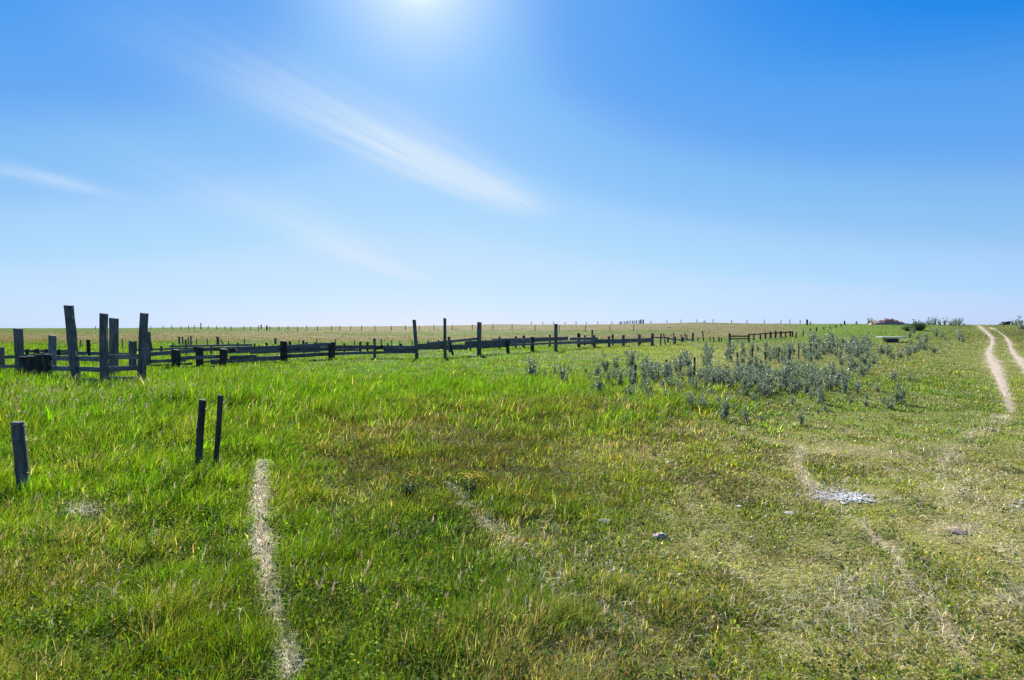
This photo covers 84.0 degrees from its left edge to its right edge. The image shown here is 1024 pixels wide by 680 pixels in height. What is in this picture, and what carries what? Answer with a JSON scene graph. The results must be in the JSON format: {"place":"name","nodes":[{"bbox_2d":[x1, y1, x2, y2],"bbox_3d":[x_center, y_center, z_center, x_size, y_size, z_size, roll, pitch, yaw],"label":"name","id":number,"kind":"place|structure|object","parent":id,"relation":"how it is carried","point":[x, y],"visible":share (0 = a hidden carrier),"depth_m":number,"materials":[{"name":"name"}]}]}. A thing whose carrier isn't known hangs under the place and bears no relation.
{"place":"outdoors","nodes":[
{"label":"outdoors","id":0,"kind":"place"},
{"bbox_2d":[0,322,1023,679],"bbox_3d":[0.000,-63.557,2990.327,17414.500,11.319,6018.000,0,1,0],"label":"ground","id":1,"kind":"structure","parent":0,"point":[906,533],"depth_m":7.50,"materials":[{"name":"green plant"}]},
{"bbox_2d":[10,421,30,492],"bbox_3d":[-5.809,1.468,6.729,0.200,1.009,0.154,0,1,0],"label":"fence post","id":2,"kind":"object","parent":1,"relation":"on","point":[20,449],"visible":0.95,"depth_m":6.69,"materials":[{"name":"grey wood"}]},
{"bbox_2d":[19,356,26,373],"bbox_3d":[-20.275,1.137,23.637,0.314,0.920,0.260,0,1,0],"label":"fence stub","id":3,"kind":"object","parent":1,"relation":"on","point":[22,362],"visible":0.54,"depth_m":23.53,"materials":[{"name":"grey wood"}]},
{"bbox_2d":[0,328,56,372],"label":"corral fence","id":4,"kind":"object","parent":1,"relation":"on","point":[19,343],"visible":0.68,"depth_m":24.89,"materials":[{"name":"grey wood"}]},
{"bbox_2d":[27,355,36,373],"bbox_3d":[-19.748,1.119,23.410,0.300,0.968,0.314,0,1,0],"label":"fence stub","id":5,"kind":"object","parent":1,"relation":"on","point":[31,363],"visible":0.6,"depth_m":23.30,"materials":[{"name":"grey wood"}]},
{"bbox_2d":[35,354,44,374],"bbox_3d":[-18.926,1.095,22.829,0.363,1.054,0.252,0,1,0],"label":"fence stub","id":6,"kind":"object","parent":1,"relation":"on","point":[39,363],"visible":0.62,"depth_m":22.72,"materials":[{"name":"grey wood"}]},
{"bbox_2d":[42,354,52,373],"bbox_3d":[-18.390,1.093,22.567,0.398,1.080,0.279,0,1,0],"label":"fence stub","id":7,"kind":"object","parent":1,"relation":"on","point":[47,361],"visible":0.66,"depth_m":22.46,"materials":[{"name":"grey wood"}]},
{"bbox_2d":[51,305,148,382],"bbox_3d":[-15.183,0.225,20.794,1.949,2.928,7.490,-1,2,-45],"label":"corral fence","id":8,"kind":"object","parent":1,"relation":"on","point":[105,368],"visible":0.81,"depth_m":19.00,"materials":[{"name":"grey wood"}]},
{"bbox_2d":[195,399,205,467],"bbox_3d":[-4.446,1.398,8.114,0.180,1.125,0.110,0,1,0],"label":"fence post","id":9,"kind":"object","parent":1,"relation":"on","point":[200,429],"visible":0.93,"depth_m":8.08,"materials":[{"name":"grey wood"}]},
{"bbox_2d":[213,394,222,468],"bbox_3d":[-4.058,1.362,7.835,0.160,1.224,0.059,0,1,0],"label":"fence post","id":10,"kind":"object","parent":1,"relation":"on","point":[218,424],"visible":0.73,"depth_m":7.82,"materials":[{"name":"grey wood"}]},
{"bbox_2d":[178,336,438,345],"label":"wire fence","id":11,"kind":"object","parent":1,"relation":"on","point":[217,340],"visible":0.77,"depth_m":61.97,"materials":[{"name":"grey wood"}]},
{"bbox_2d":[24,330,613,355],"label":"corral fence","id":12,"kind":"object","parent":1,"relation":"on","point":[60,352],"visible":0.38,"depth_m":41.74,"materials":[{"name":"grey wood"}]},
{"bbox_2d":[95,324,633,331],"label":"wire fence","id":13,"kind":"object","parent":1,"relation":"on","point":[374,326],"visible":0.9,"depth_m":150.40,"materials":[{"name":"grey wood"}]},
{"bbox_2d":[128,318,653,367],"bbox_3d":[-0.983,-0.177,44.185,5.344,2.830,48.442,1,2,41],"label":"corral fence","id":14,"kind":"object","parent":1,"relation":"on","point":[283,348],"visible":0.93,"depth_m":35.89,"materials":[{"name":"grey wood"}]},
{"bbox_2d":[394,471,425,495],"bbox_3d":[-1.232,1.787,7.026,0.421,0.299,0.434,0,1,15],"label":"flowering weed","id":15,"kind":"object","parent":1,"relation":"on","point":[413,485],"visible":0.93,"depth_m":6.97,"materials":[{"name":"green plant"}]},
{"bbox_2d":[448,466,487,492],"bbox_3d":[-0.493,1.792,7.119,0.576,0.285,0.499,1,1,22],"label":"flowering weed","id":16,"kind":"object","parent":1,"relation":"on","point":[473,485],"visible":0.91,"depth_m":7.08,"materials":[{"name":"green plant"}]},
{"bbox_2d":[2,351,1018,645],"bbox_3d":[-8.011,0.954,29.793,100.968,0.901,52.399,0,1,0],"label":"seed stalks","id":17,"kind":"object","parent":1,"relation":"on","point":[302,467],"visible":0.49,"depth_m":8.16,"materials":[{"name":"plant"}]},
{"bbox_2d":[0,348,1022,644],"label":"seed heads","id":18,"kind":"object","parent":1,"relation":"on","point":[432,518],"visible":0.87,"depth_m":5.33,"materials":[{"name":"green plant"}]},
{"bbox_2d":[0,412,1023,679],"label":"straw","id":19,"kind":"object","parent":1,"relation":"on","point":[264,558],"visible":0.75,"depth_m":4.62,"materials":[{"name":"beige plant"}]},
{"bbox_2d":[524,355,538,374],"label":"silver shrub","id":20,"kind":"object","parent":1,"relation":"on","point":[532,362],"visible":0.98,"depth_m":24.07,"materials":[{"name":"green plant"}]},
{"bbox_2d":[115,387,1010,674],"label":"wildflowers","id":21,"kind":"object","parent":1,"relation":"on","point":[445,547],"visible":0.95,"depth_m":4.28,"materials":[{"name":"yellow plant"}]},
{"bbox_2d":[558,364,571,380],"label":"silver shrub","id":22,"kind":"object","parent":1,"relation":"on","point":[563,373],"visible":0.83,"depth_m":21.01,"materials":[{"name":"green plant"}]},
{"bbox_2d":[592,357,601,375],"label":"silver shrub","id":23,"kind":"object","parent":1,"relation":"on","point":[597,371],"visible":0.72,"depth_m":22.59,"materials":[{"name":"green plant"}]},
{"bbox_2d":[592,367,604,390],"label":"silver shrub","id":24,"kind":"object","parent":1,"relation":"on","point":[599,385],"visible":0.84,"depth_m":16.89,"materials":[{"name":"green plant"}]},
{"bbox_2d":[599,350,609,371],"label":"silver shrub","id":25,"kind":"object","parent":1,"relation":"on","point":[605,366],"visible":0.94,"depth_m":25.39,"materials":[{"name":"green plant"}]},
{"bbox_2d":[610,354,623,367],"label":"silver shrub","id":26,"kind":"object","parent":1,"relation":"on","point":[614,364],"visible":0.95,"depth_m":27.48,"materials":[{"name":"green plant"}]},
{"bbox_2d":[615,367,623,385],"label":"silver shrub","id":27,"kind":"object","parent":1,"relation":"on","point":[619,378],"visible":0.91,"depth_m":19.74,"materials":[{"name":"green plant"}]},
{"bbox_2d":[622,348,636,366],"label":"silver shrub","id":28,"kind":"object","parent":1,"relation":"on","point":[631,361],"visible":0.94,"depth_m":27.87,"materials":[{"name":"green plant"}]},
{"bbox_2d":[620,319,643,323],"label":"windbreak fence","id":29,"kind":"object","parent":1,"relation":"on","point":[641,321],"visible":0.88,"depth_m":239.87,"materials":[{"name":"wood"}]},
{"bbox_2d":[627,366,636,386],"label":"silver shrub","id":30,"kind":"object","parent":1,"relation":"on","point":[632,380],"visible":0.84,"depth_m":19.25,"materials":[{"name":"green plant"}]},
{"bbox_2d":[636,353,649,371],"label":"silver shrub","id":31,"kind":"object","parent":1,"relation":"on","point":[645,359],"visible":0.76,"depth_m":25.54,"materials":[{"name":"green plant"}]},
{"bbox_2d":[640,363,648,378],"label":"silver shrub","id":32,"kind":"object","parent":1,"relation":"on","point":[644,375],"visible":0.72,"depth_m":21.29,"materials":[{"name":"green plant"}]},
{"bbox_2d":[641,377,652,392],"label":"silver shrub","id":33,"kind":"object","parent":1,"relation":"on","point":[647,381],"visible":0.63,"depth_m":16.82,"materials":[{"name":"green plant"}]},
{"bbox_2d":[647,361,660,381],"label":"silver shrub","id":34,"kind":"object","parent":1,"relation":"on","point":[651,370],"visible":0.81,"depth_m":20.50,"materials":[{"name":"green plant"}]},
{"bbox_2d":[652,532,665,538],"bbox_3d":[1.435,1.921,5.581,0.148,0.060,0.139,0,1,0],"label":"stone","id":35,"kind":"object","parent":1,"relation":"on","point":[660,535],"visible":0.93,"depth_m":5.55,"materials":[{"name":"grey stone"}]},
{"bbox_2d":[649,362,675,378],"bbox_3d":[5.337,1.187,20.248,0.940,0.877,0.523,0,1,-2],"label":"silver shrub","id":36,"kind":"object","parent":1,"relation":"on","point":[667,373],"visible":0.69,"depth_m":20.20,"materials":[{"name":"green plant"}]},
{"bbox_2d":[663,374,676,387],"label":"silver shrub","id":37,"kind":"object","parent":1,"relation":"on","point":[671,380],"visible":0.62,"depth_m":18.44,"materials":[{"name":"green plant"}]},
{"bbox_2d":[673,352,693,373],"bbox_3d":[7.230,1.004,23.913,0.826,1.016,0.460,0,1,-8],"label":"silver shrub","id":38,"kind":"object","parent":1,"relation":"on","point":[679,365],"visible":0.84,"depth_m":23.89,"materials":[{"name":"green plant"}]},
{"bbox_2d":[676,350,690,367],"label":"silver shrub","id":39,"kind":"object","parent":1,"relation":"on","point":[686,357],"visible":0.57,"depth_m":27.61,"materials":[{"name":"green plant"}]},
{"bbox_2d":[654,331,721,344],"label":"corral fence","id":40,"kind":"object","parent":1,"relation":"on","point":[674,339],"visible":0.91,"depth_m":64.95,"materials":[{"name":"grey wood"}]},
{"bbox_2d":[682,360,694,378],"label":"silver shrub","id":41,"kind":"object","parent":1,"relation":"on","point":[688,374],"visible":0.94,"depth_m":21.64,"materials":[{"name":"green plant"}]},
{"bbox_2d":[686,392,694,404],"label":"silver shrub","id":42,"kind":"object","parent":1,"relation":"on","point":[688,397],"visible":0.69,"depth_m":14.15,"materials":[{"name":"green plant"}]},
{"bbox_2d":[688,376,698,389],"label":"silver shrub","id":43,"kind":"object","parent":1,"relation":"on","point":[696,385],"visible":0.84,"depth_m":18.25,"materials":[{"name":"green plant"}]},
{"bbox_2d":[694,393,708,407],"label":"silver shrub","id":44,"kind":"object","parent":1,"relation":"on","point":[703,403],"visible":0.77,"depth_m":14.13,"materials":[{"name":"green plant"}]},
{"bbox_2d":[699,366,710,379],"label":"silver shrub","id":45,"kind":"object","parent":1,"relation":"on","point":[706,371],"visible":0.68,"depth_m":21.30,"materials":[{"name":"green plant"}]},
{"bbox_2d":[700,345,713,365],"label":"silver shrub","id":46,"kind":"object","parent":1,"relation":"on","point":[706,352],"visible":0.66,"depth_m":25.88,"materials":[{"name":"green plant"}]},
{"bbox_2d":[709,369,716,384],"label":"silver shrub","id":47,"kind":"object","parent":1,"relation":"on","point":[712,377],"visible":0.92,"depth_m":19.88,"materials":[{"name":"green plant"}]},
{"bbox_2d":[708,358,728,377],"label":"silver shrub","id":48,"kind":"object","parent":1,"relation":"on","point":[716,369],"visible":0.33,"depth_m":21.26,"materials":[{"name":"green plant"}]},
{"bbox_2d":[713,366,724,382],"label":"silver shrub","id":49,"kind":"object","parent":1,"relation":"on","point":[720,375],"visible":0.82,"depth_m":20.26,"materials":[{"name":"green plant"}]},
{"bbox_2d":[714,394,731,419],"bbox_3d":[4.669,1.488,12.586,0.309,0.618,0.465,0,1,-15],"label":"silver shrub","id":50,"kind":"object","parent":1,"relation":"on","point":[725,411],"visible":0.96,"depth_m":12.54,"materials":[{"name":"green plant"}]},
{"bbox_2d":[722,349,733,359],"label":"silver shrub","id":51,"kind":"object","parent":1,"relation":"on","point":[729,355],"visible":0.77,"depth_m":33.90,"materials":[{"name":"green plant"}]},
{"bbox_2d":[724,367,735,387],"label":"silver shrub","id":52,"kind":"object","parent":1,"relation":"on","point":[728,381],"visible":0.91,"depth_m":18.71,"materials":[{"name":"green plant"}]},
{"bbox_2d":[727,337,738,354],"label":"silver shrub","id":53,"kind":"object","parent":1,"relation":"on","point":[731,345],"visible":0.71,"depth_m":40.70,"materials":[{"name":"green plant"}]},
{"bbox_2d":[732,365,742,381],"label":"silver shrub","id":54,"kind":"object","parent":1,"relation":"on","point":[737,371],"visible":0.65,"depth_m":20.47,"materials":[{"name":"green plant"}]},
{"bbox_2d":[634,341,843,382],"bbox_3d":[17.464,0.812,35.319,0.982,1.080,40.850,1,2,39],"label":"wire fence","id":55,"kind":"object","parent":1,"relation":"on","point":[636,366],"visible":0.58,"depth_m":28.87,"materials":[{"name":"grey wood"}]},
{"bbox_2d":[734,349,747,362],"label":"silver shrub","id":56,"kind":"object","parent":1,"relation":"on","point":[742,360],"visible":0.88,"depth_m":32.32,"materials":[{"name":"green plant"}]},
{"bbox_2d":[733,404,750,422],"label":"silver shrub","id":57,"kind":"object","parent":1,"relation":"on","point":[745,412],"visible":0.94,"depth_m":12.14,"materials":[{"name":"green plant"}]},
{"bbox_2d":[737,369,755,387],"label":"silver shrub","id":58,"kind":"object","parent":1,"relation":"on","point":[754,374],"visible":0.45,"depth_m":18.54,"materials":[{"name":"green plant"}]},
{"bbox_2d":[742,382,750,394],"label":"silver shrub","id":59,"kind":"object","parent":1,"relation":"on","point":[746,391],"visible":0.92,"depth_m":16.74,"materials":[{"name":"green plant"}]},
{"bbox_2d":[743,355,754,371],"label":"silver shrub","id":60,"kind":"object","parent":1,"relation":"on","point":[750,361],"visible":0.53,"depth_m":24.53,"materials":[{"name":"green plant"}]},
{"bbox_2d":[740,371,759,391],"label":"silver shrub","id":61,"kind":"object","parent":1,"relation":"on","point":[744,381],"visible":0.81,"depth_m":17.73,"materials":[{"name":"green plant"}]},
{"bbox_2d":[752,352,759,366],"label":"silver shrub","id":62,"kind":"object","parent":1,"relation":"on","point":[756,358],"visible":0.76,"depth_m":27.55,"materials":[{"name":"green plant"}]},
{"bbox_2d":[728,331,792,342],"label":"rail fence","id":63,"kind":"object","parent":1,"relation":"on","point":[759,334],"visible":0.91,"depth_m":71.00,"materials":[{"name":"grey wood"}]},
{"bbox_2d":[757,356,769,372],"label":"silver shrub","id":64,"kind":"object","parent":1,"relation":"on","point":[760,366],"visible":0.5,"depth_m":23.73,"materials":[{"name":"green plant"}]},
{"bbox_2d":[756,380,776,396],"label":"silver shrub","id":65,"kind":"object","parent":1,"relation":"on","point":[764,392],"visible":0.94,"depth_m":16.70,"materials":[{"name":"green plant"}]},
{"bbox_2d":[755,362,785,388],"bbox_3d":[8.197,1.195,18.150,0.762,0.991,0.812,-1,2,-33],"label":"silver shrub","id":66,"kind":"object","parent":1,"relation":"on","point":[769,370],"visible":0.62,"depth_m":18.17,"materials":[{"name":"green plant"}]},
{"bbox_2d":[776,365,789,390],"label":"silver shrub","id":67,"kind":"object","parent":1,"relation":"on","point":[783,379],"visible":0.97,"depth_m":18.21,"materials":[{"name":"green plant"}]},
{"bbox_2d":[777,356,793,367],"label":"silver shrub","id":68,"kind":"object","parent":1,"relation":"on","point":[781,359],"visible":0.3,"depth_m":24.81,"materials":[{"name":"green plant"}]},
{"bbox_2d":[782,339,792,352],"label":"silver shrub","id":69,"kind":"object","parent":1,"relation":"on","point":[789,345],"visible":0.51,"depth_m":40.34,"materials":[{"name":"green plant"}]},
{"bbox_2d":[782,360,805,377],"bbox_3d":[10.257,1.164,20.724,0.562,0.894,1.010,-1,2,-39],"label":"silver shrub","id":70,"kind":"object","parent":1,"relation":"on","point":[787,367],"visible":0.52,"depth_m":20.80,"materials":[{"name":"green plant"}]},
{"bbox_2d":[789,380,800,394],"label":"silver shrub","id":71,"kind":"object","parent":1,"relation":"on","point":[793,389],"visible":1,"depth_m":17.09,"materials":[{"name":"green plant"}]},
{"bbox_2d":[792,368,801,386],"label":"silver shrub","id":72,"kind":"object","parent":1,"relation":"on","point":[793,376],"visible":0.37,"depth_m":18.56,"materials":[{"name":"green plant"}]},
{"bbox_2d":[797,405,806,424],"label":"silver shrub","id":73,"kind":"object","parent":1,"relation":"on","point":[801,419],"visible":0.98,"depth_m":11.84,"materials":[{"name":"green plant"}]},
{"bbox_2d":[801,378,809,393],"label":"silver shrub","id":74,"kind":"object","parent":1,"relation":"on","point":[806,390],"visible":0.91,"depth_m":17.12,"materials":[{"name":"green plant"}]},
{"bbox_2d":[799,363,812,377],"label":"silver shrub","id":75,"kind":"object","parent":1,"relation":"on","point":[803,370],"visible":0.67,"depth_m":22.13,"materials":[{"name":"green plant"}]},
{"bbox_2d":[795,324,841,338],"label":"wire fence","id":76,"kind":"object","parent":1,"relation":"on","point":[835,326],"visible":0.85,"depth_m":87.61,"materials":[{"name":"grey wood"}]},
{"bbox_2d":[814,369,823,385],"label":"silver shrub","id":77,"kind":"object","parent":1,"relation":"on","point":[819,378],"visible":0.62,"depth_m":19.30,"materials":[{"name":"green plant"}]},
{"bbox_2d":[815,385,825,403],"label":"silver shrub","id":78,"kind":"object","parent":1,"relation":"on","point":[819,396],"visible":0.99,"depth_m":15.19,"materials":[{"name":"green plant"}]},
{"bbox_2d":[814,365,829,382],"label":"silver shrub","id":79,"kind":"object","parent":1,"relation":"on","point":[824,369],"visible":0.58,"depth_m":20.69,"materials":[{"name":"green plant"}]},
{"bbox_2d":[821,370,846,389],"bbox_3d":[10.198,1.309,18.145,0.646,0.673,0.689,0,1,9],"label":"silver shrub","id":80,"kind":"object","parent":1,"relation":"on","point":[830,386],"visible":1,"depth_m":18.17,"materials":[{"name":"green plant"}]},
{"bbox_2d":[825,374,842,386],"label":"silver shrub","id":81,"kind":"object","parent":1,"relation":"on","point":[836,380],"visible":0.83,"depth_m":18.75,"materials":[{"name":"green plant"}]},
{"bbox_2d":[835,339,848,351],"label":"silver shrub","id":82,"kind":"object","parent":1,"relation":"on","point":[845,349],"visible":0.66,"depth_m":42.79,"materials":[{"name":"green plant"}]},
{"bbox_2d":[838,354,846,364],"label":"silver shrub","id":83,"kind":"object","parent":1,"relation":"on","point":[840,362],"visible":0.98,"depth_m":29.54,"materials":[{"name":"green plant"}]},
{"bbox_2d":[841,380,847,393],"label":"silver shrub","id":84,"kind":"object","parent":1,"relation":"on","point":[843,389],"visible":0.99,"depth_m":17.31,"materials":[{"name":"green plant"}]},
{"bbox_2d":[768,478,925,524],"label":"gravel","id":85,"kind":"structure","parent":1,"relation":"on","point":[839,496],"depth_m":6.84,"materials":[{"name":"grey gravel"}]},
{"bbox_2d":[838,364,856,382],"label":"silver shrub","id":86,"kind":"object","parent":1,"relation":"on","point":[849,372],"visible":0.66,"depth_m":20.47,"materials":[{"name":"green plant"}]},
{"bbox_2d":[843,343,855,355],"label":"silver shrub","id":87,"kind":"object","parent":1,"relation":"on","point":[848,351],"visible":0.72,"depth_m":39.03,"materials":[{"name":"green plant"}]},
{"bbox_2d":[849,351,857,370],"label":"silver shrub","id":88,"kind":"object","parent":1,"relation":"on","point":[854,363],"visible":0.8,"depth_m":25.29,"materials":[{"name":"green plant"}]},
{"bbox_2d":[852,344,859,357],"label":"silver shrub","id":89,"kind":"object","parent":1,"relation":"on","point":[856,351],"visible":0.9,"depth_m":36.61,"materials":[{"name":"green plant"}]},
{"bbox_2d":[853,381,860,393],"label":"silver shrub","id":90,"kind":"object","parent":1,"relation":"on","point":[857,389],"visible":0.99,"depth_m":17.21,"materials":[{"name":"green plant"}]},
{"bbox_2d":[856,362,867,376],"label":"silver shrub","id":91,"kind":"object","parent":1,"relation":"on","point":[862,373],"visible":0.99,"depth_m":23.27,"materials":[{"name":"green plant"}]},
{"bbox_2d":[857,352,866,364],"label":"silver shrub","id":92,"kind":"object","parent":1,"relation":"on","point":[863,359],"visible":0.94,"depth_m":29.53,"materials":[{"name":"green plant"}]},
{"bbox_2d":[867,318,909,324],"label":"rubble heap","id":93,"kind":"object","parent":1,"relation":"on","point":[888,321],"visible":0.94,"depth_m":126.81,"materials":[{"name":"grey stone"}]},
{"bbox_2d":[882,397,895,408],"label":"silver shrub","id":94,"kind":"object","parent":1,"relation":"on","point":[890,405],"visible":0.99,"depth_m":14.25,"materials":[{"name":"green plant"}]},
{"bbox_2d":[875,336,906,341],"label":"stock trough","id":95,"kind":"object","parent":1,"relation":"on","point":[890,338],"visible":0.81,"depth_m":59.90,"materials":[{"name":"metal"}]},
{"bbox_2d":[888,368,897,379],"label":"silver shrub","id":96,"kind":"object","parent":1,"relation":"on","point":[892,374],"visible":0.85,"depth_m":21.64,"materials":[{"name":"green plant"}]},
{"bbox_2d":[893,382,909,403],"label":"silver shrub","id":97,"kind":"object","parent":1,"relation":"on","point":[898,396],"visible":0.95,"depth_m":15.22,"materials":[{"name":"green plant"}]},
{"bbox_2d":[894,346,910,357],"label":"silver shrub","id":98,"kind":"object","parent":1,"relation":"on","point":[899,355],"visible":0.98,"depth_m":36.50,"materials":[{"name":"green plant"}]},
{"bbox_2d":[903,319,929,330],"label":"green bush","id":99,"kind":"object","parent":1,"relation":"on","point":[920,326],"visible":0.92,"depth_m":92.04,"materials":[{"name":"green plant"}]},
{"bbox_2d":[944,527,966,534],"bbox_3d":[4.395,1.892,5.641,0.176,0.056,0.196,0,1,0],"label":"stone","id":100,"kind":"object","parent":1,"relation":"on","point":[956,530],"visible":0.69,"depth_m":5.59,"materials":[{"name":"grey stone"}]},
{"bbox_2d":[978,325,1009,397],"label":"dirt track","id":101,"kind":"structure","parent":1,"relation":"on","point":[996,371],"depth_m":27.27,"materials":[{"name":"beige soil"}]},
{"bbox_2d":[986,325,1023,368],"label":"dirt track","id":102,"kind":"structure","parent":1,"relation":"on","point":[1018,358],"depth_m":41.44,"materials":[{"name":"beige soil"}]},
{"bbox_2d":[1004,495,1023,511],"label":"gravel","id":103,"kind":"structure","parent":1,"relation":"on","point":[1012,505],"depth_m":6.46,"materials":[{"name":"beige gravel"}]},
{"bbox_2d":[0,0,1023,327],"label":"sky","id":104,"kind":"structure","parent":0,"point":[180,163],"materials":[{"name":"blue"}]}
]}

